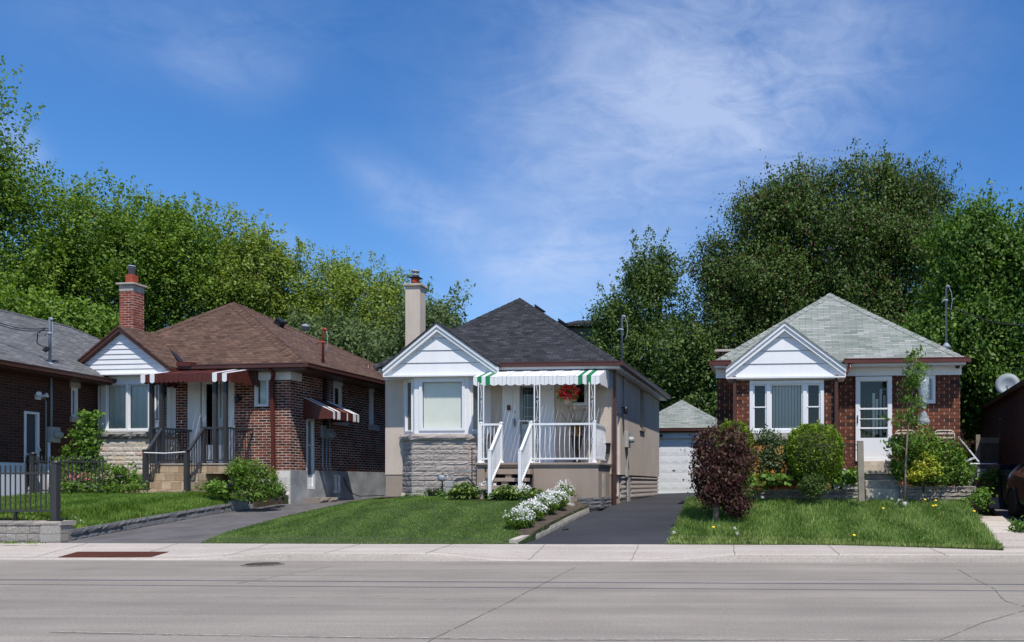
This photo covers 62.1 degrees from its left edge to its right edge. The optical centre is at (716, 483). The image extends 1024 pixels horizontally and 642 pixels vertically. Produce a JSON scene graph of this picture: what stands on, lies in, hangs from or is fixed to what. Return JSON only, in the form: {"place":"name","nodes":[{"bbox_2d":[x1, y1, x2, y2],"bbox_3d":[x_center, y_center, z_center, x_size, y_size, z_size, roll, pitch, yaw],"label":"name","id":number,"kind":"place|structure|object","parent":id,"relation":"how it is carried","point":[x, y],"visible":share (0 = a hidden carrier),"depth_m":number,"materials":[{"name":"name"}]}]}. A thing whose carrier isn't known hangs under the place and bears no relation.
{"place":"outdoors","nodes":[
{"label":"outdoors","id":0,"kind":"place"},
{"bbox_2d":[0,489,289,528],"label":"lawn","id":1,"kind":"structure","parent":0,"point":[11,519],"depth_m":17.36,"materials":[{"name":"plant"}]},
{"bbox_2d":[25,452,106,493],"bbox_3d":[-16.922,-0.253,20.300,3.400,1.074,0.135,0,0,0],"label":"picket fence","id":2,"kind":"object","parent":1,"relation":"on","point":[33,461],"visible":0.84,"depth_m":20.29,"materials":[{"name":"grey metal"}]},
{"bbox_2d":[61,475,86,492],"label":"leafy perennial","id":3,"kind":"object","parent":1,"relation":"on","point":[68,485],"visible":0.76,"depth_m":20.18,"materials":[{"name":"green plant"}]},
{"bbox_2d":[48,463,105,489],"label":"pink flower shrub","id":4,"kind":"object","parent":1,"relation":"on","point":[74,475],"visible":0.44,"depth_m":20.73,"materials":[{"name":"green plant"}]},
{"bbox_2d":[50,409,107,477],"bbox_3d":[-16.588,-0.854,21.186,1.311,2.220,0.871,0,0,0],"label":"climbing shrub","id":5,"kind":"object","parent":1,"relation":"on","point":[90,439],"visible":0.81,"depth_m":21.09,"materials":[{"name":"green plant"}]},
{"bbox_2d":[86,462,131,491],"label":"leafy perennial","id":6,"kind":"object","parent":1,"relation":"on","point":[107,468],"visible":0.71,"depth_m":20.61,"materials":[{"name":"green plant"}]},
{"bbox_2d":[75,477,154,492],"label":"leafy perennial","id":7,"kind":"object","parent":1,"relation":"on","point":[129,489],"visible":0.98,"depth_m":20.32,"materials":[{"name":"green plant"}]},
{"bbox_2d":[108,462,149,489],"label":"leafy perennial","id":8,"kind":"object","parent":1,"relation":"on","point":[137,477],"visible":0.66,"depth_m":20.89,"materials":[{"name":"green plant"}]},
{"bbox_2d":[69,503,230,541],"bbox_3d":[-12.423,0.822,18.017,0.283,0.672,4.538,0,0,5],"label":"retaining edge","id":9,"kind":"object","parent":1,"relation":"on","point":[102,529],"visible":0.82,"depth_m":17.58,"materials":[{"name":"grey stone"}]},
{"bbox_2d":[194,477,236,497],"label":"leafy perennial","id":10,"kind":"object","parent":1,"relation":"on","point":[214,485],"visible":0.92,"depth_m":20.18,"materials":[{"name":"green plant"}]},
{"bbox_2d":[230,495,286,507],"bbox_3d":[-12.969,0.550,21.609,2.250,0.500,1.700,0,0,7],"label":"garden bed","id":11,"kind":"object","parent":1,"relation":"on","point":[272,501],"visible":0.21,"depth_m":21.50,"materials":[{"name":"soil"}]},
{"bbox_2d":[223,455,282,503],"bbox_3d":[-11.505,-0.127,20.170,1.396,1.260,0.931,0,0,0],"label":"peony bush","id":12,"kind":"object","parent":11,"relation":"on","point":[246,480],"visible":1,"depth_m":20.09,"materials":[{"name":"green plant"}]},
{"bbox_2d":[68,498,371,542],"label":"driveway","id":13,"kind":"structure","parent":0,"point":[196,530],"depth_m":17.64,"materials":[{"name":"grey asphalt"}]},
{"bbox_2d":[228,499,252,511],"bbox_3d":[-12.044,0.517,21.531,0.210,0.467,2.516,0,0,7],"label":"concrete edge","id":14,"kind":"object","parent":13,"relation":"on","point":[236,506],"visible":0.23,"depth_m":20.57,"materials":[{"name":"grey concrete"}]},
{"bbox_2d":[201,496,588,543],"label":"lawn","id":15,"kind":"structure","parent":0,"point":[434,541],"depth_m":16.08,"materials":[{"name":"plant"}]},
{"bbox_2d":[520,488,547,501],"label":"hosta","id":16,"kind":"object","parent":15,"relation":"on","point":[531,493],"visible":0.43,"depth_m":18.93,"materials":[{"name":"green plant"}]},
{"bbox_2d":[509,507,589,543],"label":"driveway kerb","id":17,"kind":"structure","parent":15,"relation":"on","point":[556,525],"depth_m":17.40,"materials":[{"name":"concrete"}]},
{"bbox_2d":[518,501,588,535],"bbox_3d":[-3.635,0.701,18.064,0.547,0.623,4.761,0,0,5],"label":"garden bed","id":18,"kind":"object","parent":15,"relation":"on","point":[549,518],"visible":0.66,"depth_m":17.61,"materials":[{"name":"soil"}]},
{"bbox_2d":[503,504,535,528],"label":"white flower clump","id":19,"kind":"object","parent":18,"relation":"on","point":[521,519],"visible":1,"depth_m":16.16,"materials":[{"name":"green plant"}]},
{"bbox_2d":[516,498,548,519],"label":"white flower clump","id":20,"kind":"object","parent":18,"relation":"on","point":[538,510],"visible":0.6,"depth_m":17.00,"materials":[{"name":"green plant"}]},
{"bbox_2d":[532,492,559,513],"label":"white flower clump","id":21,"kind":"object","parent":18,"relation":"on","point":[549,502],"visible":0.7,"depth_m":17.86,"materials":[{"name":"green plant"}]},
{"bbox_2d":[542,486,569,509],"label":"white flower clump","id":22,"kind":"object","parent":18,"relation":"on","point":[561,497],"visible":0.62,"depth_m":18.57,"materials":[{"name":"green plant"}]},
{"bbox_2d":[553,479,575,495],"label":"white flower clump","id":23,"kind":"object","parent":18,"relation":"on","point":[569,489],"visible":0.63,"depth_m":19.94,"materials":[{"name":"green plant"}]},
{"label":"garden bed","id":24,"kind":"structure","parent":15,"relation":"on","visible":0},
{"bbox_2d":[443,482,487,499],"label":"hosta","id":25,"kind":"object","parent":24,"relation":"on","point":[461,491],"visible":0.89,"depth_m":19.71,"materials":[{"name":"green plant"}]},
{"bbox_2d":[486,484,523,500],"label":"hosta","id":26,"kind":"object","parent":24,"relation":"on","point":[506,493],"visible":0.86,"depth_m":19.37,"materials":[{"name":"green plant"}]},
{"bbox_2d":[0,560,1023,641],"bbox_3d":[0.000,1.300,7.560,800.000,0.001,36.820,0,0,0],"label":"road","id":27,"kind":"structure","parent":0,"point":[182,601],"depth_m":8.98,"materials":[{"name":"grey asphalt"}]},
{"bbox_2d":[241,562,284,565],"bbox_3d":[-7.299,1.290,13.082,0.620,0.015,0.620,0,0,0],"label":"drain cover","id":28,"kind":"object","parent":27,"relation":"on","point":[264,564],"visible":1,"depth_m":13.01,"materials":[{"name":"grey metal"}]},
{"bbox_2d":[0,552,1023,562],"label":"kerb","id":29,"kind":"structure","parent":27,"relation":"on","point":[729,557],"depth_m":13.63,"materials":[{"name":"concrete"}]},
{"bbox_2d":[2,574,1023,639],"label":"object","id":30,"kind":"object","parent":27,"relation":"on","point":[549,639],"visible":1,"depth_m":6.82,"materials":[{"name":"grey asphalt"}]},
{"bbox_2d":[54,562,1022,641],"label":"road cracks","id":31,"kind":"object","parent":27,"relation":"on","point":[574,567],"visible":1,"depth_m":7.00,"materials":[{"name":"black asphalt"}]},
{"bbox_2d":[0,543,1023,558],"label":"sidewalk","id":32,"kind":"structure","parent":0,"point":[527,551],"depth_m":14.49,"materials":[{"name":"concrete"}]},
{"bbox_2d":[60,552,166,556],"bbox_3d":[-10.588,1.241,14.292,1.651,0.064,0.475,0,0,0],"label":"tactile plate","id":33,"kind":"object","parent":32,"relation":"on","point":[113,554],"visible":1,"depth_m":14.26,"materials":[{"name":"brown metal"}]},
{"bbox_2d":[0,0,1023,481],"label":"sky","id":34,"kind":"structure","parent":0,"point":[515,149],"materials":[{"name":"blue"}]},
{"bbox_2d":[525,492,699,544],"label":"driveway","id":35,"kind":"structure","parent":0,"point":[649,520],"depth_m":17.75,"materials":[{"name":"grey asphalt"}]},
{"bbox_2d":[577,497,611,507],"bbox_3d":[-3.103,0.475,20.788,0.612,0.262,1.276,0,0,5],"label":"block footing","id":36,"kind":"object","parent":35,"relation":"on","point":[602,502],"visible":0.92,"depth_m":20.18,"materials":[{"name":"grey stone"}]},
{"bbox_2d":[667,492,1004,550],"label":"lawn","id":37,"kind":"structure","parent":0,"point":[741,543],"depth_m":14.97,"materials":[{"name":"plant"}]},
{"bbox_2d":[680,419,759,521],"bbox_3d":[0.072,-0.214,16.731,1.646,2.225,1.418,0,0,0],"label":"ornamental tree","id":38,"kind":"object","parent":37,"relation":"on","point":[721,464],"visible":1,"depth_m":16.47,"materials":[{"name":"purple plant"}]},
{"bbox_2d":[736,471,762,497],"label":"leafy perennial","id":39,"kind":"object","parent":37,"relation":"on","point":[750,492],"visible":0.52,"depth_m":18.46,"materials":[{"name":"green plant"}]},
{"bbox_2d":[741,469,799,489],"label":"leafy perennial","id":40,"kind":"object","parent":37,"relation":"on","point":[778,479],"visible":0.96,"depth_m":18.53,"materials":[{"name":"green plant"}]},
{"bbox_2d":[706,489,846,499],"bbox_3d":[1.433,0.380,19.782,3.300,0.500,1.650,0,0,5],"label":"garden bed","id":41,"kind":"object","parent":37,"relation":"on","point":[805,492],"visible":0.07,"depth_m":18.86,"materials":[{"name":"soil"}]},
{"bbox_2d":[714,419,755,488],"bbox_3d":[0.355,-0.574,18.983,1.198,1.948,1.156,0,0,0],"label":"boxwood shrub","id":42,"kind":"object","parent":41,"relation":"on","point":[744,428],"visible":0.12,"depth_m":18.78,"materials":[{"name":"green plant"}]},
{"bbox_2d":[748,424,791,491],"bbox_3d":[1.288,-0.611,18.979,1.178,1.628,0.902,0,0,0],"label":"rose bush","id":43,"kind":"object","parent":41,"relation":"on","point":[768,456],"visible":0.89,"depth_m":18.85,"materials":[{"name":"green plant"}]},
{"bbox_2d":[782,420,845,488],"bbox_3d":[2.233,-0.546,18.904,1.470,1.893,1.517,0,0,0],"label":"boxwood shrub","id":44,"kind":"object","parent":41,"relation":"on","point":[817,448],"visible":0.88,"depth_m":18.45,"materials":[{"name":"green plant"}]},
{"bbox_2d":[742,489,857,501],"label":"stone wall","id":45,"kind":"structure","parent":37,"relation":"on","point":[787,493],"depth_m":18.85,"materials":[{"name":"grey stone"}]},
{"bbox_2d":[794,471,836,498],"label":"leafy perennial","id":46,"kind":"object","parent":37,"relation":"on","point":[812,491],"visible":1,"depth_m":18.21,"materials":[{"name":"green plant"}]},
{"bbox_2d":[826,467,865,486],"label":"leafy perennial","id":47,"kind":"object","parent":37,"relation":"on","point":[850,473],"visible":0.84,"depth_m":18.60,"materials":[{"name":"green plant"}]},
{"bbox_2d":[856,441,864,500],"bbox_3d":[3.182,-0.281,18.000,0.165,1.337,0.120,0,0,0],"label":"wooden post","id":48,"kind":"object","parent":37,"relation":"on","point":[860,468],"visible":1,"depth_m":17.95,"materials":[{"name":"grey wood"}]},
{"bbox_2d":[880,344,933,506],"bbox_3d":[4.248,-1.236,18.111,1.176,3.751,0.858,0,0,22],"label":"sapling","id":49,"kind":"object","parent":37,"relation":"on","point":[913,384],"visible":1,"depth_m":18.02,"materials":[{"name":"green plant"}]},
{"bbox_2d":[899,486,975,503],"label":"stone wall","id":50,"kind":"structure","parent":37,"relation":"on","point":[931,495],"depth_m":18.58,"materials":[{"name":"grey stone"}]},
{"bbox_2d":[902,488,981,509],"bbox_3d":[5.272,0.350,19.440,1.710,0.500,1.650,0,0,5],"label":"garden bed","id":51,"kind":"object","parent":37,"relation":"on","point":[975,507],"visible":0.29,"depth_m":18.58,"materials":[{"name":"soil"}]},
{"bbox_2d":[902,449,944,492],"bbox_3d":[4.663,-0.316,18.387,0.950,1.039,0.848,0,0,0],"label":"golden shrub","id":52,"kind":"object","parent":51,"relation":"on","point":[922,473],"visible":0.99,"depth_m":18.27,"materials":[{"name":"yellow plant"}]},
{"bbox_2d":[881,427,979,491],"bbox_3d":[4.913,-0.513,18.654,2.247,1.547,1.086,0,0,0],"label":"variegated shrub","id":53,"kind":"object","parent":51,"relation":"on","point":[957,467],"visible":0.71,"depth_m":18.56,"materials":[{"name":"green plant"}]},
{"bbox_2d":[928,425,976,485],"bbox_3d":[5.403,-0.567,18.909,1.170,1.538,0.841,0,0,0],"label":"dry bush","id":54,"kind":"object","parent":51,"relation":"on","point":[960,443],"visible":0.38,"depth_m":18.78,"materials":[{"name":"plant"}]},
{"bbox_2d":[960,486,997,511],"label":"leafy perennial","id":55,"kind":"object","parent":37,"relation":"on","point":[983,493],"visible":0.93,"depth_m":18.29,"materials":[{"name":"green plant"}]},
{"bbox_2d":[963,485,996,515],"bbox_3d":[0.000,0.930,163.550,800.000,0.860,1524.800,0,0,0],"label":"ground","id":56,"kind":"structure","parent":0,"point":[986,513],"depth_m":21.06,"materials":[{"name":"soil"}]},
{"bbox_2d":[0,519,75,542],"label":"block wall","id":57,"kind":"structure","parent":56,"relation":"on","point":[44,531],"depth_m":15.58,"materials":[{"name":"grey stone"}]},
{"bbox_2d":[0,460,61,520],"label":"picket fence","id":58,"kind":"object","parent":57,"relation":"on","point":[55,488],"visible":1,"depth_m":15.72,"materials":[{"name":"grey metal"}]},
{"bbox_2d":[0,55,87,309],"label":"leafy tree","id":59,"kind":"object","parent":56,"relation":"on","point":[12,198],"visible":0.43,"depth_m":38.01,"materials":[{"name":"green plant"}]},
{"bbox_2d":[0,276,118,338],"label":"leafy tree","id":60,"kind":"object","parent":56,"relation":"on","point":[96,323],"visible":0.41,"depth_m":32.22,"materials":[{"name":"green plant"}]},
{"bbox_2d":[0,159,187,331],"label":"leafy tree","id":61,"kind":"object","parent":56,"relation":"on","point":[85,251],"visible":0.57,"depth_m":40.86,"materials":[{"name":"green plant"}]},
{"bbox_2d":[0,309,211,495],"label":"grey roofed house","id":62,"kind":"structure","parent":56,"relation":"on","point":[49,384],"depth_m":20.92,"materials":[{"name":"red brick"}]},
{"bbox_2d":[24,411,40,488],"bbox_3d":[-17.251,-0.838,20.494,0.163,1.955,0.444,0,0,0],"label":"side door","id":63,"kind":"structure","parent":62,"relation":"in","point":[31,419],"depth_m":20.52,"materials":[{"name":"white paint"}]},
{"bbox_2d":[71,387,77,416],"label":"window","id":64,"kind":"structure","parent":62,"relation":"in","point":[74,391],"depth_m":21.91,"materials":[{"name":"white glass"}]},
{"bbox_2d":[91,186,245,332],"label":"leafy tree","id":65,"kind":"object","parent":56,"relation":"on","point":[179,225],"visible":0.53,"depth_m":42.91,"materials":[{"name":"green plant"}]},
{"bbox_2d":[76,265,385,503],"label":"brick house","id":66,"kind":"structure","parent":56,"relation":"on","point":[302,413],"depth_m":22.57,"materials":[{"name":"brown brick"}]},
{"bbox_2d":[104,382,148,431],"bbox_3d":[-16.244,-2.118,22.470,1.402,1.365,0.118,0,0,7],"label":"window","id":67,"kind":"structure","parent":66,"relation":"in","point":[126,404],"depth_m":22.50,"materials":[{"name":"white paint"}]},
{"bbox_2d":[158,383,169,431],"bbox_3d":[-15.320,-2.118,22.544,0.090,1.365,0.295,0,0,41],"label":"window","id":68,"kind":"structure","parent":66,"relation":"in","point":[168,388],"depth_m":22.59,"materials":[{"name":"white paint"}]},
{"bbox_2d":[201,381,222,462],"bbox_3d":[-13.936,-1.724,22.628,0.767,2.287,0.252,0,0,7],"label":"storm door","id":69,"kind":"structure","parent":66,"relation":"in","point":[204,384],"depth_m":22.68,"materials":[{"name":"white paint"}]},
{"bbox_2d":[254,380,268,406],"bbox_3d":[-12.527,-2.515,22.447,0.422,0.776,0.118,0,0,7],"label":"window","id":70,"kind":"structure","parent":66,"relation":"in","point":[264,384],"depth_m":22.42,"materials":[{"name":"white glass"}]},
{"bbox_2d":[306,419,313,488],"bbox_3d":[-11.623,-0.857,23.189,0.090,2.005,0.370,0,0,7],"label":"side door","id":71,"kind":"structure","parent":66,"relation":"in","point":[311,445],"depth_m":23.30,"materials":[{"name":"white paint"}]},
{"bbox_2d":[369,391,373,424],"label":"window","id":72,"kind":"structure","parent":66,"relation":"in","point":[371,394],"depth_m":26.36,"materials":[{"name":"white glass"}]},
{"bbox_2d":[162,191,316,320],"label":"leafy tree","id":73,"kind":"object","parent":56,"relation":"on","point":[259,254],"visible":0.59,"depth_m":45.04,"materials":[{"name":"green plant"}]},
{"bbox_2d":[258,236,366,324],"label":"leafy tree","id":74,"kind":"object","parent":56,"relation":"on","point":[312,293],"visible":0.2,"depth_m":46.67,"materials":[{"name":"green plant"}]},
{"bbox_2d":[272,303,404,363],"bbox_3d":[-16.690,-3.516,35.785,7.218,8.842,5.586,0,0,0],"label":"leafy tree","id":75,"kind":"object","parent":56,"relation":"on","point":[334,333],"visible":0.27,"depth_m":35.13,"materials":[{"name":"green plant"}]},
{"bbox_2d":[314,250,430,339],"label":"leafy tree","id":76,"kind":"object","parent":56,"relation":"on","point":[354,290],"visible":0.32,"depth_m":45.01,"materials":[{"name":"green plant"}]},
{"bbox_2d":[338,269,475,362],"bbox_3d":[-12.594,-4.077,33.941,5.503,9.962,4.557,0,0,0],"label":"leafy tree","id":77,"kind":"object","parent":56,"relation":"on","point":[441,313],"visible":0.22,"depth_m":33.28,"materials":[{"name":"green plant"}]},
{"bbox_2d":[373,270,670,511],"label":"stucco house","id":78,"kind":"structure","parent":56,"relation":"on","point":[475,401],"depth_m":21.55,"materials":[{"name":"paint"}]},
{"bbox_2d":[405,380,412,432],"bbox_3d":[-8.214,-2.068,21.760,0.090,1.383,0.444,0,0,-43],"label":"window","id":79,"kind":"structure","parent":78,"relation":"in","point":[409,381],"depth_m":21.87,"materials":[{"name":"white paint"}]},
{"bbox_2d":[419,379,464,430],"bbox_3d":[-7.232,-2.078,21.487,1.245,1.363,0.154,0,0,5],"label":"window","id":80,"kind":"structure","parent":78,"relation":"in","point":[444,400],"depth_m":21.53,"materials":[{"name":"white paint"}]},
{"bbox_2d":[471,379,482,431],"bbox_3d":[-6.357,-2.068,21.547,0.326,1.383,0.090,0,0,-42],"label":"window","id":81,"kind":"structure","parent":78,"relation":"in","point":[481,389],"depth_m":21.43,"materials":[{"name":"white paint"}]},
{"bbox_2d":[514,383,541,461],"bbox_3d":[-5.026,-1.638,21.734,0.765,2.118,0.262,0,0,5],"label":"storm door","id":82,"kind":"structure","parent":78,"relation":"in","point":[525,393],"depth_m":21.82,"materials":[{"name":"white paint"}]},
{"bbox_2d":[555,384,584,404],"bbox_3d":[-3.750,-2.317,20.812,0.824,0.766,0.791,0,0,20],"label":"hanging basket","id":83,"kind":"object","parent":78,"relation":"hanging from","point":[567,394],"visible":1,"depth_m":20.74,"materials":[{"name":"red plastic"}]},
{"bbox_2d":[561,407,588,462],"bbox_3d":[-3.637,-1.290,21.168,1.140,1.483,1.172,0,0,25],"label":"planter urn","id":84,"kind":"object","parent":78,"relation":"on","point":[571,427],"visible":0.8,"depth_m":21.05,"materials":[{"name":"metal"}]},
{"bbox_2d":[573,380,587,405],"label":"window","id":85,"kind":"structure","parent":78,"relation":"in","point":[585,403],"depth_m":21.56,"materials":[{"name":"white paint"}]},
{"bbox_2d":[565,320,609,347],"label":"house","id":86,"kind":"structure","parent":56,"relation":"on","point":[573,328],"depth_m":48.00,"materials":[{"name":"grey metal"}]},
{"bbox_2d":[574,225,704,410],"bbox_3d":[-3.722,-5.887,39.976,7.523,13.581,6.391,0,0,0],"label":"leafy tree","id":87,"kind":"object","parent":56,"relation":"on","point":[648,283],"visible":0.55,"depth_m":39.02,"materials":[{"name":"green plant"}]},
{"bbox_2d":[638,310,730,417],"bbox_3d":[-0.773,-3.448,37.137,5.628,8.706,4.571,0,0,0],"label":"leafy tree","id":88,"kind":"object","parent":56,"relation":"on","point":[688,376],"visible":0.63,"depth_m":36.01,"materials":[{"name":"green plant"}]},
{"bbox_2d":[657,400,716,493],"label":"garage","id":89,"kind":"structure","parent":56,"relation":"on","point":[679,420],"depth_m":33.08,"materials":[{"name":"white paint"}]},
{"bbox_2d":[657,438,710,493],"bbox_3d":[-1.491,-0.676,33.072,2.582,2.352,0.061,0,0,5],"label":"garage door","id":90,"kind":"structure","parent":89,"relation":"in","point":[673,465],"depth_m":33.07,"materials":[{"name":"white paint"}]},
{"bbox_2d":[665,137,970,385],"bbox_3d":[4.776,-7.477,38.072,14.685,16.764,8.955,0,0,0],"label":"leafy tree","id":91,"kind":"object","parent":56,"relation":"on","point":[761,282],"visible":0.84,"depth_m":36.37,"materials":[{"name":"green plant"}]},
{"bbox_2d":[709,285,971,500],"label":"brick house","id":92,"kind":"structure","parent":56,"relation":"on","point":[833,359],"depth_m":20.24,"materials":[{"name":"brick"}]},
{"bbox_2d":[750,380,823,432],"bbox_3d":[1.706,-1.878,19.880,1.803,1.279,0.154,0,0,5],"label":"window","id":93,"kind":"structure","parent":92,"relation":"in","point":[783,387],"depth_m":19.88,"materials":[{"name":"white paint"}]},
{"bbox_2d":[855,376,891,460],"bbox_3d":[3.943,-1.625,20.562,0.897,2.117,0.510,0,0,5],"label":"storm door","id":94,"kind":"structure","parent":92,"relation":"in","point":[873,448],"depth_m":20.36,"materials":[{"name":"white paint"}]},
{"bbox_2d":[917,370,930,423],"bbox_3d":[5.071,-2.170,19.930,0.290,1.412,0.319,0,0,-43],"label":"hanging plastic bag","id":95,"kind":"object","parent":92,"relation":"hanging from","point":[924,413],"visible":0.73,"depth_m":19.88,"materials":[{"name":"grey plastic"}]},
{"bbox_2d":[920,375,934,403],"bbox_3d":[5.253,-2.355,20.299,0.376,0.712,0.118,0,0,5],"label":"window","id":96,"kind":"structure","parent":92,"relation":"in","point":[931,400],"depth_m":20.25,"materials":[{"name":"white glass"}]},
{"bbox_2d":[897,178,1023,449],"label":"leafy tree","id":97,"kind":"object","parent":56,"relation":"on","point":[984,278],"visible":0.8,"depth_m":25.95,"materials":[{"name":"green plant"}]},
{"bbox_2d":[960,387,979,485],"bbox_3d":[9.732,-1.883,29.548,6.126,5.582,4.676,0,0,0],"label":"leafy tree","id":98,"kind":"object","parent":56,"relation":"on","point":[969,456],"visible":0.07,"depth_m":28.64,"materials":[{"name":"green plant"}]},
{"bbox_2d":[977,373,1023,464],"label":"grey roofed house","id":99,"kind":"structure","parent":56,"relation":"on","point":[1003,420],"depth_m":22.46,"materials":[{"name":"red brick"}]},
{"bbox_2d":[978,516,1023,547],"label":"path slabs","id":100,"kind":"structure","parent":56,"relation":"on","point":[999,528],"depth_m":16.24,"materials":[{"name":"grey concrete"}]},
{"bbox_2d":[982,501,1023,523],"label":"driveway","id":101,"kind":"structure","parent":0,"point":[1004,513],"depth_m":19.54,"materials":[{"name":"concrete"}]},
{"bbox_2d":[975,435,999,498],"bbox_3d":[8.131,-0.462,23.600,1.260,1.923,0.120,0,0,0],"label":"wooden fence","id":102,"kind":"object","parent":101,"relation":"on","point":[986,450],"visible":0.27,"depth_m":23.60,"materials":[{"name":"brown wood"}]},
{"bbox_2d":[975,468,1001,494],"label":"leafy perennial","id":103,"kind":"object","parent":101,"relation":"on","point":[986,479],"visible":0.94,"depth_m":21.18,"materials":[{"name":"green plant"}]},
{"bbox_2d":[984,497,1003,507],"bbox_3d":[7.017,0.478,20.600,0.370,0.260,0.400,0,0,0],"label":"storage crate","id":104,"kind":"object","parent":101,"relation":"on","point":[998,501],"visible":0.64,"depth_m":20.42,"materials":[{"name":"blue plastic"}]},
{"bbox_2d":[989,464,1016,497],"bbox_3d":[7.547,0.026,21.337,0.590,1.060,0.704,0,0,-6],"label":"wheelie bin","id":105,"kind":"object","parent":101,"relation":"on","point":[998,490],"visible":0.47,"depth_m":21.09,"materials":[{"name":"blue plastic"}]},
{"bbox_2d":[1000,470,1011,506],"bbox_3d":[7.522,0.126,20.637,0.540,0.960,0.654,0,0,6],"label":"wheelie bin","id":106,"kind":"object","parent":101,"relation":"on","point":[1004,474],"visible":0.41,"depth_m":20.60,"materials":[{"name":"black plastic"}]},
{"bbox_2d":[1004,515,1023,532],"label":"leafy perennial","id":107,"kind":"object","parent":101,"relation":"on","point":[1019,525],"visible":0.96,"depth_m":16.36,"materials":[{"name":"green plant"}]},
{"bbox_2d":[1006,461,1023,516],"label":"parked car","id":108,"kind":"object","parent":101,"relation":"on","point":[1015,492],"visible":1,"depth_m":18.66,"materials":[{"name":"paint"}]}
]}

